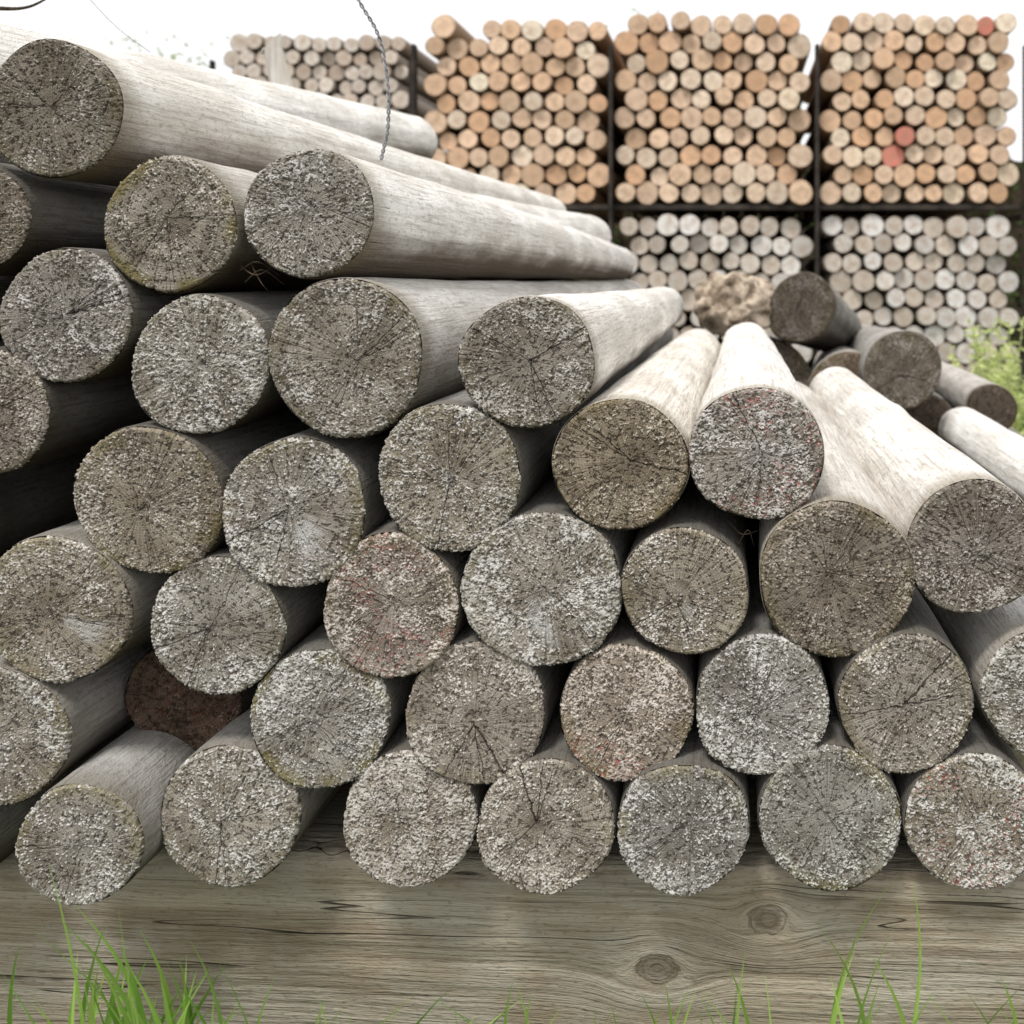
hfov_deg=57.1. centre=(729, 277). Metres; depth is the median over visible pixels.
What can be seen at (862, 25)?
peeled post
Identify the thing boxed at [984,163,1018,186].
peeled post
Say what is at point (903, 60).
peeled post
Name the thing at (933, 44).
peeled post
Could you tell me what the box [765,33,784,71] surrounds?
peeled post
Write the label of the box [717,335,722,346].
weathered post
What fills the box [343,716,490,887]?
log
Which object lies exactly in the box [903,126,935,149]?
peeled post
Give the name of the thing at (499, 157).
peeled post
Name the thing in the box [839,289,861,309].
weathered post
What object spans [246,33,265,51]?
weathered post
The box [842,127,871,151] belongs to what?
peeled post
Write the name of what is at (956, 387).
log
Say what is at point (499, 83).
peeled post
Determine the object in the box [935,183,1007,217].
peeled post
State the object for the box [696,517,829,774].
log
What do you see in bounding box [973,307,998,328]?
weathered post
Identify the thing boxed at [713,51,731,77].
peeled post
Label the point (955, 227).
weathered post
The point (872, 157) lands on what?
peeled post
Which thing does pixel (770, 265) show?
weathered post
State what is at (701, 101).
peeled post
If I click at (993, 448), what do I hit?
log
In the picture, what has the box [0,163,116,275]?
log
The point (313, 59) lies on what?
weathered post
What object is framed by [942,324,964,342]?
weathered post
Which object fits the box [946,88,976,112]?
peeled post
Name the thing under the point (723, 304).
rock
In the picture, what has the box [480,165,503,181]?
peeled post
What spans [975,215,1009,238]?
weathered post
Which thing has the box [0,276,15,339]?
log
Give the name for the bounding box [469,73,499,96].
peeled post
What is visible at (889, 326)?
weathered post
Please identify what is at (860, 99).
peeled post
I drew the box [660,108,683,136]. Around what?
peeled post
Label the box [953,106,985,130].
peeled post
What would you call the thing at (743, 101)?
peeled post
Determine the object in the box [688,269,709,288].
weathered post
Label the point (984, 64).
peeled post
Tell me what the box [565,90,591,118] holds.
peeled post
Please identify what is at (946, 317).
weathered post
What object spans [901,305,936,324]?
weathered post
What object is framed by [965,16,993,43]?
peeled post
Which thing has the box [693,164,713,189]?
peeled post
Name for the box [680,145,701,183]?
peeled post
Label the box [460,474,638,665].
log
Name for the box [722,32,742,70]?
peeled post
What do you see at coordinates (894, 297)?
weathered post
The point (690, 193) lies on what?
peeled post
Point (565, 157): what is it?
peeled post
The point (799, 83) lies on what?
peeled post
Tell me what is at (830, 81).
peeled post
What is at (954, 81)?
peeled post
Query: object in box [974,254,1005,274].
weathered post
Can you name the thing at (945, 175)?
peeled post
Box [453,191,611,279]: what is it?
log
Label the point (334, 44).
weathered post
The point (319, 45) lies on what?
weathered post
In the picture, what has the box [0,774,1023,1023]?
timber beam
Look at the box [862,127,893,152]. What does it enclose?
peeled post
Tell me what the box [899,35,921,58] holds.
peeled post
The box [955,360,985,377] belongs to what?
weathered post
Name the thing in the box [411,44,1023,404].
storage rack
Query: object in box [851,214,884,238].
weathered post
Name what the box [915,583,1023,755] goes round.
log
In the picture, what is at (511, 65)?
peeled post
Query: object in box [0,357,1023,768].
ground
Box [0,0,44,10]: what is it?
bare twig
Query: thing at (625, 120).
peeled post
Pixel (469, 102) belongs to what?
peeled post
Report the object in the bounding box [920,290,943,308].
weathered post
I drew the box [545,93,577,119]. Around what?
peeled post
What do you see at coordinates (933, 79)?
peeled post
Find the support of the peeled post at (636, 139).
on the peeled post at (626, 157)
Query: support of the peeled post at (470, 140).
on the peeled post at (457, 157)
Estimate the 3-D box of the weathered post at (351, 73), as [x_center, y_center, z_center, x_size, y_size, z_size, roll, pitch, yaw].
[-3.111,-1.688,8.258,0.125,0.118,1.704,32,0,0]
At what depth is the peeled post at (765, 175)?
5.71 m
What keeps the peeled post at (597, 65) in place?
on the peeled post at (588, 86)
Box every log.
[0,20,437,158]
[0,38,566,210]
[0,154,12,164]
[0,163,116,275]
[0,247,222,382]
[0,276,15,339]
[0,337,152,473]
[0,450,89,556]
[0,491,222,683]
[0,638,152,805]
[0,712,134,862]
[15,705,243,905]
[73,409,346,572]
[104,155,572,293]
[124,647,258,750]
[131,290,421,433]
[151,491,363,694]
[161,707,341,887]
[222,426,394,587]
[244,148,633,279]
[250,553,454,788]
[268,277,642,438]
[323,446,519,677]
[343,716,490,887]
[378,328,673,551]
[406,517,599,784]
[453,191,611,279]
[458,287,683,427]
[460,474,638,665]
[477,644,632,894]
[552,329,720,529]
[560,569,696,781]
[617,654,749,895]
[621,472,748,653]
[689,322,824,519]
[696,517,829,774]
[755,633,901,891]
[759,381,915,657]
[767,333,811,386]
[769,272,861,353]
[808,346,866,386]
[809,367,1023,612]
[818,500,973,773]
[849,325,941,409]
[891,697,1023,889]
[905,392,951,437]
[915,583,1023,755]
[934,361,1017,428]
[938,407,1023,500]
[1008,427,1023,436]
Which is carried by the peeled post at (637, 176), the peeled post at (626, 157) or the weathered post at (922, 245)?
the peeled post at (626, 157)
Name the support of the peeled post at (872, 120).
on the peeled post at (861, 138)
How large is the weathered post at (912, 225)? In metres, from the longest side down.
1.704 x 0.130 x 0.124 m
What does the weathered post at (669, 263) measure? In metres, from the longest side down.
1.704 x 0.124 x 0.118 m
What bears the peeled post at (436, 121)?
on the peeled post at (448, 141)
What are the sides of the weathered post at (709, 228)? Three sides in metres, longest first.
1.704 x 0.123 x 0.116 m
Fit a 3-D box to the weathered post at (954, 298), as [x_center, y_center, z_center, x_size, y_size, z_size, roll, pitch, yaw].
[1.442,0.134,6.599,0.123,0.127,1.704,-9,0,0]
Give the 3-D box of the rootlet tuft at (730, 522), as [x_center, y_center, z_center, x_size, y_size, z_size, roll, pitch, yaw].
[0.013,0.263,0.918,0.033,0.023,0.016,0,0,19]
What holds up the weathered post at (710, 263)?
on the weathered post at (722, 272)
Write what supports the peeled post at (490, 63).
on the peeled post at (499, 83)
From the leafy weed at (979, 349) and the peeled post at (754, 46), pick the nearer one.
the leafy weed at (979, 349)
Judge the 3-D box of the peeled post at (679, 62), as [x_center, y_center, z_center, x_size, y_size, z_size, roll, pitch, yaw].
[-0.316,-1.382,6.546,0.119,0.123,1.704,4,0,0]
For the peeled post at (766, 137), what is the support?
on the peeled post at (756, 156)
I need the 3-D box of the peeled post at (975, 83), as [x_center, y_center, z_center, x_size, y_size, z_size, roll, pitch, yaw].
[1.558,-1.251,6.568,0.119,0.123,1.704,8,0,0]
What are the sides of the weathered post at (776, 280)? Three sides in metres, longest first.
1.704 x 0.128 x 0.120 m
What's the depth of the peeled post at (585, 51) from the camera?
5.72 m
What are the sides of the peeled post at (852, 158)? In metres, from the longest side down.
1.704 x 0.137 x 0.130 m
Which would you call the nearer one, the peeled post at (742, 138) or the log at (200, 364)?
the log at (200, 364)
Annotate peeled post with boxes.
[424,74,458,99]
[424,110,459,136]
[425,36,449,60]
[431,14,475,45]
[432,148,448,164]
[437,57,468,81]
[437,94,470,115]
[439,132,469,151]
[447,38,480,62]
[447,110,470,132]
[447,147,481,171]
[448,76,481,96]
[458,91,492,116]
[458,129,490,151]
[459,57,488,79]
[465,168,479,174]
[468,111,502,135]
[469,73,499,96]
[469,148,491,168]
[470,39,492,60]
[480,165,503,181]
[481,53,511,78]
[481,92,501,114]
[481,128,512,151]
[483,20,502,40]
[488,72,523,99]
[488,146,521,169]
[489,37,515,59]
[492,110,524,135]
[499,91,526,115]
[500,19,524,44]
[501,54,525,77]
[501,130,531,150]
[502,165,534,189]
[511,72,544,99]
[512,37,537,58]
[512,109,544,134]
[512,146,546,169]
[515,184,534,190]
[520,164,557,188]
[521,20,547,47]
[521,52,547,78]
[523,92,555,117]
[524,128,556,150]
[532,72,557,98]
[532,110,557,132]
[533,144,559,168]
[535,37,555,63]
[535,183,583,213]
[545,19,568,42]
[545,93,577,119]
[545,126,577,151]
[545,164,579,187]
[546,58,577,86]
[552,38,578,63]
[554,77,580,97]
[555,110,577,132]
[555,147,579,169]
[555,183,607,217]
[565,57,589,84]
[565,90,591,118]
[566,21,599,53]
[566,126,588,150]
[568,164,614,200]
[576,42,598,65]
[576,148,624,180]
[576,184,625,217]
[577,74,615,111]
[577,110,621,148]
[586,130,626,179]
[587,54,628,110]
[587,163,625,203]
[589,21,626,73]
[589,94,626,145]
[614,107,641,136]
[615,31,642,69]
[615,70,638,100]
[616,146,638,169]
[616,183,655,217]
[625,88,651,116]
[625,128,653,153]
[626,165,651,188]
[627,14,650,39]
[627,54,648,79]
[636,109,660,137]
[636,148,662,176]
[636,181,674,217]
[638,73,660,98]
[639,34,659,57]
[645,50,671,83]
[648,13,668,38]
[648,91,670,128]
[649,129,673,157]
[650,167,671,188]
[658,71,679,107]
[659,30,682,71]
[659,148,680,171]
[659,184,690,217]
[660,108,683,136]
[668,163,695,192]
[670,50,690,88]
[670,128,690,162]
[671,11,690,38]
[671,89,692,113]
[680,69,702,95]
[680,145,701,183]
[681,107,703,144]
[681,184,705,217]
[682,34,700,68]
[690,15,711,48]
[691,126,711,152]
[692,49,713,90]
[692,90,710,114]
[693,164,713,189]
[700,183,722,217]
[701,145,721,180]
[702,107,721,145]
[703,31,721,58]
[703,71,722,107]
[713,15,731,38]
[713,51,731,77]
[713,165,731,203]
[714,126,732,164]
[715,87,732,125]
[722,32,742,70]
[723,71,741,108]
[723,108,742,132]
[723,147,741,172]
[723,183,742,217]
[732,13,753,52]
[732,162,755,203]
[733,53,752,91]
[733,126,752,161]
[734,91,753,125]
[743,34,764,70]
[743,106,766,146]
[743,183,765,217]
[744,70,767,106]
[746,145,766,169]
[754,14,777,52]
[754,164,774,189]
[755,52,775,76]
[755,126,776,151]
[756,89,776,114]
[759,181,787,217]
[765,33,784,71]
[765,108,786,134]
[766,147,785,175]
[767,71,786,102]
[773,164,796,188]
[774,128,795,155]
[775,87,799,128]
[776,13,799,55]
[776,180,812,218]
[777,55,797,87]
[783,144,812,180]
[784,109,810,146]
[785,34,810,72]
[787,73,809,108]
[801,181,841,217]
[802,145,842,189]
[803,31,841,103]
[805,69,841,133]
[805,110,840,165]
[809,128,849,169]
[813,165,852,193]
[819,146,862,186]
[819,183,860,217]
[826,52,851,76]
[826,93,851,119]
[827,15,850,39]
[833,183,881,217]
[836,71,862,96]
[838,111,860,135]
[839,33,861,57]
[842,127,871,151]
[842,165,873,188]
[846,12,874,40]
[847,90,869,114]
[848,184,900,217]
[850,51,870,76]
[858,109,882,133]
[860,31,882,57]
[860,70,880,97]
[860,90,893,117]
[860,147,881,168]
[860,165,893,189]
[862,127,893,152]
[863,47,894,77]
[869,184,923,216]
[870,12,893,37]
[870,67,905,101]
[872,106,902,135]
[872,145,904,170]
[881,30,904,54]
[881,51,911,78]
[881,164,915,189]
[882,185,941,217]
[891,106,925,133]
[891,127,914,149]
[892,87,913,112]
[893,13,912,37]
[897,183,963,217]
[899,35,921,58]
[901,144,923,166]
[902,70,924,91]
[902,86,933,113]
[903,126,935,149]
[905,15,934,42]
[905,54,933,74]
[909,164,935,185]
[912,32,944,62]
[913,107,947,132]
[913,145,942,168]
[918,183,987,217]
[921,165,956,187]
[922,69,942,90]
[923,127,954,149]
[924,90,955,111]
[932,16,954,38]
[932,51,954,76]
[932,144,965,169]
[933,32,964,59]
[933,69,966,96]
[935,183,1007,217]
[941,108,963,130]
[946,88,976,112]
[950,55,973,74]
[951,14,977,42]
[952,126,972,147]
[952,165,974,185]
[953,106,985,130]
[955,36,986,60]
[955,144,988,167]
[962,163,997,187]
[963,72,983,93]
[964,124,996,149]
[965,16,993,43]
[966,53,995,76]
[966,88,999,111]
[973,145,1009,167]
[974,31,1008,60]
[976,70,1009,94]
[983,53,1014,78]
[983,107,1006,128]
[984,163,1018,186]
[985,13,1016,40]
[985,88,1017,111]
[986,126,1015,148]
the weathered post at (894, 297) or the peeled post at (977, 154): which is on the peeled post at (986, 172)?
the peeled post at (977, 154)
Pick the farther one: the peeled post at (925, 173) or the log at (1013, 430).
the peeled post at (925, 173)
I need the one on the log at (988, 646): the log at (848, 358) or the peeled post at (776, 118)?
the log at (848, 358)
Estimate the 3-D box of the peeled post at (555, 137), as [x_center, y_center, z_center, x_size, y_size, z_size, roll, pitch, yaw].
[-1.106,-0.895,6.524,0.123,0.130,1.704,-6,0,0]
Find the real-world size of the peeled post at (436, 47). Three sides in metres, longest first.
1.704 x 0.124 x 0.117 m
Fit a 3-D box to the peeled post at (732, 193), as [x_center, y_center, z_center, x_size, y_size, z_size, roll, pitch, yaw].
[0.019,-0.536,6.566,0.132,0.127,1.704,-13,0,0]
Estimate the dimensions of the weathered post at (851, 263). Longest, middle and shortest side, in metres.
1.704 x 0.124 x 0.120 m
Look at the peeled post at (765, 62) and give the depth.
5.70 m
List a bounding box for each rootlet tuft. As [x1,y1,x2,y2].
[238,261,291,291]
[729,521,758,545]
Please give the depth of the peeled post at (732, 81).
5.68 m
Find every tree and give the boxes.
[90,22,228,67]
[606,3,670,27]
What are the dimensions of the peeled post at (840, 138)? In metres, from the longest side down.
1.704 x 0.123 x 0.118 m
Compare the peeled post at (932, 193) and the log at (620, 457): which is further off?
the peeled post at (932, 193)
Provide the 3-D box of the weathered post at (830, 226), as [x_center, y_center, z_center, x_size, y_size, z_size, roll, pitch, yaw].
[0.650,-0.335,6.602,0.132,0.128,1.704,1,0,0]
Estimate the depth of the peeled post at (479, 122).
5.70 m
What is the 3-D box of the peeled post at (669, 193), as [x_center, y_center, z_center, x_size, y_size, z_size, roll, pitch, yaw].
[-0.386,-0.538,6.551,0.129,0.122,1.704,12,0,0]
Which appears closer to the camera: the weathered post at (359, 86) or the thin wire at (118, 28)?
the thin wire at (118, 28)
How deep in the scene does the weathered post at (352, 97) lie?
7.39 m
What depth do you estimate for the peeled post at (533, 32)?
5.69 m
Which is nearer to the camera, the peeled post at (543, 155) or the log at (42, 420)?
the log at (42, 420)
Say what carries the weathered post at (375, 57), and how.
on the weathered post at (378, 73)
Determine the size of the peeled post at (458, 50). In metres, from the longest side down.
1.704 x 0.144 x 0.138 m
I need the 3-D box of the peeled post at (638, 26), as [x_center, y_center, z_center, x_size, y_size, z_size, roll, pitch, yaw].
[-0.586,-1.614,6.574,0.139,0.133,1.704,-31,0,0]
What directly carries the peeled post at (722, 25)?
on the peeled post at (732, 44)
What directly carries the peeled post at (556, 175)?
on the peeled post at (565, 193)
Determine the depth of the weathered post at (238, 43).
7.43 m
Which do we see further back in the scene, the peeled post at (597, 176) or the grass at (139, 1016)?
the peeled post at (597, 176)
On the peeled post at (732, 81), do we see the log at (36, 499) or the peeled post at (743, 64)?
the peeled post at (743, 64)
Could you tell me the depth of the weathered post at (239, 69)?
7.40 m
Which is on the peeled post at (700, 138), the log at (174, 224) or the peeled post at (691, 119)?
the peeled post at (691, 119)
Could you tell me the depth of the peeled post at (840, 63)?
5.71 m
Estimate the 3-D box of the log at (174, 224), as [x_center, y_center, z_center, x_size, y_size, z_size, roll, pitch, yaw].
[-0.561,-0.054,1.998,0.137,0.141,2.203,0,0,0]
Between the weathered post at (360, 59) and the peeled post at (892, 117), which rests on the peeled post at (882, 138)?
the peeled post at (892, 117)
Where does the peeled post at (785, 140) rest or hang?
on the peeled post at (776, 158)
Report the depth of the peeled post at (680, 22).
5.66 m
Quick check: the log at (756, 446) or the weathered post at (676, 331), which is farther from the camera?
the weathered post at (676, 331)
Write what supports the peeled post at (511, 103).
on the peeled post at (502, 121)
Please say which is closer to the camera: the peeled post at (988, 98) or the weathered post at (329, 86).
the peeled post at (988, 98)
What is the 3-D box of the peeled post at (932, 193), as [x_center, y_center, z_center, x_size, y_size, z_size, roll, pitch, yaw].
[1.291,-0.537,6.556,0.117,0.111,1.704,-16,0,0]
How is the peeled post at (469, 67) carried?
on the peeled post at (478, 82)
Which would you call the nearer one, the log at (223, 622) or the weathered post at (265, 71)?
the log at (223, 622)
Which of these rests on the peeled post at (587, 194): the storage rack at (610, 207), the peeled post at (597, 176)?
the peeled post at (597, 176)
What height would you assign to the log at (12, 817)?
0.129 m
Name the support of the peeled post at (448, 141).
on the peeled post at (457, 157)
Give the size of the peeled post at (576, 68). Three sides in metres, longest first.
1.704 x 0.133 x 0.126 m
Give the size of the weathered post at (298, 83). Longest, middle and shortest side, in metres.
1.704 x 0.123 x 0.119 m
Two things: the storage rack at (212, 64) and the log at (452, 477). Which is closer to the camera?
the log at (452, 477)
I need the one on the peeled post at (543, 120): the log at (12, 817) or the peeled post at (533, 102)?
the peeled post at (533, 102)
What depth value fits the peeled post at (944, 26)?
5.68 m
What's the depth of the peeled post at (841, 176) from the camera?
5.70 m
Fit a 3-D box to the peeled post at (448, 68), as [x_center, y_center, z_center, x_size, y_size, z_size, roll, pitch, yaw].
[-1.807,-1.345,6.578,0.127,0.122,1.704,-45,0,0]
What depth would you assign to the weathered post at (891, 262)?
5.71 m
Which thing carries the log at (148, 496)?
on the log at (223, 622)
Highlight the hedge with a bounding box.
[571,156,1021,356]
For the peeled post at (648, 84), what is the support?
on the peeled post at (636, 100)
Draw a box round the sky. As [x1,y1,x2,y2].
[0,0,1023,161]
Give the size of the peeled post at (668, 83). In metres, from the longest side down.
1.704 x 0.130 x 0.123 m
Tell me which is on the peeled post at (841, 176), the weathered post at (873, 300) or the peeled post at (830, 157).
the peeled post at (830, 157)
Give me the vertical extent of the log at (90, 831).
0.120 m
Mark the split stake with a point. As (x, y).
(276, 64)
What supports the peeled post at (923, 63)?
on the peeled post at (933, 79)
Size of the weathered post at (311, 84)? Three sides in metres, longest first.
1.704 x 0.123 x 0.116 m
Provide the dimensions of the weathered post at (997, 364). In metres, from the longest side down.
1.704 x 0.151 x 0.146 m
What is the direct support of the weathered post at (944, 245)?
on the weathered post at (933, 261)
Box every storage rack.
[209,60,442,149]
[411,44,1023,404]
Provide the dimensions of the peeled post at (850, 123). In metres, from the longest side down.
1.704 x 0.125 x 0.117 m
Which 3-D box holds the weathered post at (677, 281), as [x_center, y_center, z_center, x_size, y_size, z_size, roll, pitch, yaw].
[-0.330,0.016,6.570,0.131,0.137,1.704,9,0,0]
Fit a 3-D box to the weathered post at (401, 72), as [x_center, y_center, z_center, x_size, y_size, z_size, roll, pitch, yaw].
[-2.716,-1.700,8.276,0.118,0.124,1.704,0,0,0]
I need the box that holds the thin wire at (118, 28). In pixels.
[91,0,149,51]
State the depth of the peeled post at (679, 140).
5.71 m
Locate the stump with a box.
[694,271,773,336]
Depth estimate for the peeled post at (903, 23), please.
5.71 m
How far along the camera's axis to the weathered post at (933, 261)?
5.75 m
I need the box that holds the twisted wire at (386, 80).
[357,0,390,160]
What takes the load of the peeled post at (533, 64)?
on the peeled post at (543, 83)
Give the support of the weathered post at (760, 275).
on the weathered post
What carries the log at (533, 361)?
on the log at (452, 477)
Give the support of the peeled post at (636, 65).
on the peeled post at (626, 81)
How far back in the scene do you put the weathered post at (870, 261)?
5.69 m
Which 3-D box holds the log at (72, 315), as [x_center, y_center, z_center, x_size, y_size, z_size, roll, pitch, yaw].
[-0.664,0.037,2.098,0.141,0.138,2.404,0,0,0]
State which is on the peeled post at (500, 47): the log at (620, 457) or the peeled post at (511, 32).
the peeled post at (511, 32)
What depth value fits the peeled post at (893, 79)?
5.68 m
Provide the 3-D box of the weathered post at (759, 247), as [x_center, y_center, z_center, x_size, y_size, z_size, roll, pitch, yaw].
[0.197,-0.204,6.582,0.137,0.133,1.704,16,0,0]
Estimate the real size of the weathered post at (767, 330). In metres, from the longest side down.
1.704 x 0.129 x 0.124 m
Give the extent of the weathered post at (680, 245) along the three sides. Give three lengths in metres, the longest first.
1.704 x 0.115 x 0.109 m
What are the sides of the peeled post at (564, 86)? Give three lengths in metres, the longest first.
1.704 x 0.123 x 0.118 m
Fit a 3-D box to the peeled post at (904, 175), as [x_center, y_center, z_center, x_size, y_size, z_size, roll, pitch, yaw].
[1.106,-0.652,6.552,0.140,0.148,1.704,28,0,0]
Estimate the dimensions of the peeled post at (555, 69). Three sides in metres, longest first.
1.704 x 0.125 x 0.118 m
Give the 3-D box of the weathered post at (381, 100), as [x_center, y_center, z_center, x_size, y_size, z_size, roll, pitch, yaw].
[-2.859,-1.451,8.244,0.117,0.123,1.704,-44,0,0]
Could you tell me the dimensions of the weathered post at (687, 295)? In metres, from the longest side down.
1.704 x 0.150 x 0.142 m
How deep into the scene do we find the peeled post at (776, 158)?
5.76 m
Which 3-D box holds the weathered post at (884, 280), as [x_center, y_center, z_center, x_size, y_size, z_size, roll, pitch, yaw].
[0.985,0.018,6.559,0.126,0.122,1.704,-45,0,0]
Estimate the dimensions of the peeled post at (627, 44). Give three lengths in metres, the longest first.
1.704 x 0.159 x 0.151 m
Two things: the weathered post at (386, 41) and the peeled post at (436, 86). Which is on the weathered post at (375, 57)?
the weathered post at (386, 41)
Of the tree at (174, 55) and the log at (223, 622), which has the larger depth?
the tree at (174, 55)
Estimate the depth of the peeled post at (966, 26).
5.69 m
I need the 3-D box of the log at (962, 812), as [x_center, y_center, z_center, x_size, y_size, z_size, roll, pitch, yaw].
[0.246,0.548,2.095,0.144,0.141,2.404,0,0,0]
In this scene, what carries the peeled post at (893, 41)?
on the peeled post at (903, 60)
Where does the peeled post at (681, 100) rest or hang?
on the peeled post at (691, 119)
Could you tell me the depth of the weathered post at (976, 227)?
5.74 m
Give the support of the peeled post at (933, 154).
on the peeled post at (925, 173)
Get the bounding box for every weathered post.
[223,50,247,68]
[230,34,257,52]
[232,64,248,77]
[239,49,263,66]
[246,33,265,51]
[246,64,267,78]
[256,51,265,65]
[256,76,268,81]
[263,64,267,76]
[265,36,287,51]
[282,35,304,54]
[286,50,307,66]
[287,63,303,81]
[291,78,305,89]
[294,34,322,55]
[296,64,318,81]
[304,50,329,69]
[305,78,321,92]
[312,37,336,54]
[313,65,329,80]
[319,77,343,95]
[322,51,338,67]
[326,36,345,52]
[328,65,352,83]
[331,94,342,98]
[335,50,359,68]
[340,80,362,97]
[343,93,360,102]
[344,38,369,56]
[345,66,369,82]
[352,79,376,97]
[353,53,374,67]
[358,34,381,53]
[359,64,375,81]
[360,94,377,106]
[368,80,391,97]
[369,51,394,68]
[373,62,436,103]
[375,35,430,74]
[376,94,395,108]
[383,50,429,78]
[383,78,438,110]
[390,107,439,140]
[391,36,440,74]
[391,90,437,118]
[394,65,437,101]
[619,218,649,239]
[630,236,662,257]
[630,252,649,275]
[630,273,651,288]
[639,217,671,241]
[639,255,663,272]
[648,236,679,257]
[648,271,670,287]
[656,214,689,240]
[660,254,690,272]
[667,270,691,291]
[671,236,692,254]
[672,319,690,339]
[674,310,693,326]
[679,214,702,239]
[679,251,702,270]
[680,287,695,310]
[680,321,701,334]
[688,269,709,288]
[689,234,712,257]
[691,311,700,326]
[700,254,721,272]
[701,218,720,239]
[709,235,728,258]
[714,270,726,275]
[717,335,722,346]
[719,217,737,241]
[722,253,739,270]
[729,235,747,257]
[737,254,759,274]
[739,216,759,244]
[745,236,772,258]
[752,273,769,281]
[754,218,778,238]
[756,255,780,275]
[762,238,790,257]
[764,327,772,333]
[768,274,788,289]
[771,218,800,240]
[776,255,800,275]
[779,236,813,258]
[788,343,812,361]
[801,216,842,243]
[804,253,841,272]
[808,349,814,366]
[812,235,852,256]
[819,218,859,242]
[819,270,851,292]
[838,236,873,255]
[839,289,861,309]
[840,254,860,272]
[848,270,874,291]
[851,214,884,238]
[853,309,872,325]
[857,291,882,309]
[858,252,881,270]
[858,307,892,325]
[868,254,902,271]
[870,271,894,290]
[870,288,904,307]
[871,234,891,253]
[872,323,900,329]
[879,233,910,254]
[881,216,902,236]
[881,306,912,326]
[884,236,934,254]
[888,324,923,334]
[890,268,913,288]
[899,252,923,270]
[900,288,923,306]
[901,216,922,235]
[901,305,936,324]
[908,269,935,290]
[909,217,943,238]
[910,322,944,346]
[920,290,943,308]
[921,253,942,270]
[929,289,965,308]
[931,235,954,256]
[931,269,954,289]
[933,307,955,327]
[936,342,955,361]
[939,254,965,272]
[941,216,968,238]
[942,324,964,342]
[944,340,975,363]
[945,361,965,370]
[949,271,975,289]
[950,306,976,326]
[953,235,977,256]
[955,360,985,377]
[960,290,986,308]
[961,325,985,344]
[963,254,984,272]
[965,218,984,236]
[971,274,995,292]
[972,341,996,360]
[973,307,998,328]
[974,236,997,256]
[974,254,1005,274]
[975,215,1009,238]
[976,360,1004,376]
[982,326,1008,345]
[984,289,1006,308]
[989,272,1018,292]
[995,237,1016,256]
[995,308,1018,327]
[995,344,1018,361]
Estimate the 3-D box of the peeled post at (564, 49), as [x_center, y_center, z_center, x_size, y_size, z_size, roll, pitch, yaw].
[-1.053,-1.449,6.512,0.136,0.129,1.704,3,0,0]
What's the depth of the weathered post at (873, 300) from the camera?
5.76 m
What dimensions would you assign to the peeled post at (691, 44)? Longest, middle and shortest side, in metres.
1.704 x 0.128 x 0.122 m
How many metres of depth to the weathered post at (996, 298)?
5.75 m
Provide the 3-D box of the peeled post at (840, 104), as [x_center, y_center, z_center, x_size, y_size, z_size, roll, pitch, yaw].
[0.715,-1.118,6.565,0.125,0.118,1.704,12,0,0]
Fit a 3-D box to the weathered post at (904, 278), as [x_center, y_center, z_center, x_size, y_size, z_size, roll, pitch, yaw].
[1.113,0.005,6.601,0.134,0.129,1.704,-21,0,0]
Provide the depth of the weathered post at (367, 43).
7.38 m
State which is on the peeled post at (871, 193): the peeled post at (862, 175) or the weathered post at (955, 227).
the peeled post at (862, 175)
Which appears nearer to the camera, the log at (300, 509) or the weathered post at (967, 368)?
the log at (300, 509)
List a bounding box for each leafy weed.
[947,355,1023,411]
[950,317,1023,423]
[981,341,1023,435]
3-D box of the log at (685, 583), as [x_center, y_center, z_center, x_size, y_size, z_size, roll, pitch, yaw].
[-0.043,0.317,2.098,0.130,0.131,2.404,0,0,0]
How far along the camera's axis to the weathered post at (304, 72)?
7.40 m
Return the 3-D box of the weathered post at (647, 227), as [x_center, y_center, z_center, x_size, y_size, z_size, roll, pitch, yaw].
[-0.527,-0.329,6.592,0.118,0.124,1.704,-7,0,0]
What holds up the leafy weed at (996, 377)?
on the ground at (1018, 755)
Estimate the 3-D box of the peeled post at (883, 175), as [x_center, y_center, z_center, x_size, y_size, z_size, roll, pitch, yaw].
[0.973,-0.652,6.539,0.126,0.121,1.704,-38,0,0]
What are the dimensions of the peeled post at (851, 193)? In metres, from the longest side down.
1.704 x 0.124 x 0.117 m
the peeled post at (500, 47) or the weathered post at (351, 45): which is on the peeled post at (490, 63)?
the peeled post at (500, 47)
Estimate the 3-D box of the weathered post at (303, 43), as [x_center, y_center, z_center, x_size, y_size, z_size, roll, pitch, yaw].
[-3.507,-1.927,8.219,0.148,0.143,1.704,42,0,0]
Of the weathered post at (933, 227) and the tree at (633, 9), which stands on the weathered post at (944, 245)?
the weathered post at (933, 227)
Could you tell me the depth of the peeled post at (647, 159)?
5.70 m
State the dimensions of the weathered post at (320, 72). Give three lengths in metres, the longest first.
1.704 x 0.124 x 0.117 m
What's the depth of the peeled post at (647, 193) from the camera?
5.71 m
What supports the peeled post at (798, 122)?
on the peeled post at (785, 140)
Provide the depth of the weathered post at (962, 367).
5.69 m
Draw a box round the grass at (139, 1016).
[1,374,1023,1023]
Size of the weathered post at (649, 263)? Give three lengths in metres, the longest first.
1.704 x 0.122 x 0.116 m
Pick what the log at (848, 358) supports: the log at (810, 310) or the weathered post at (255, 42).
the log at (810, 310)
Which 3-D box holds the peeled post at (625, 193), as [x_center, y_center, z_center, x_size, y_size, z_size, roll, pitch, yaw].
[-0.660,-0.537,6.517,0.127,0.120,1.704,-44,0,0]
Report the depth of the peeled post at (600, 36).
5.83 m
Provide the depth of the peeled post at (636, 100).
5.68 m
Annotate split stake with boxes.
[261,33,292,86]
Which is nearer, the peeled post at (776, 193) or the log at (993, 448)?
the log at (993, 448)
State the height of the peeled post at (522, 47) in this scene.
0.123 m
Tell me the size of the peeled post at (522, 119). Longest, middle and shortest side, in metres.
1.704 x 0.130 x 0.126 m
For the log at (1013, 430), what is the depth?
2.66 m
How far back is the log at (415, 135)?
1.84 m

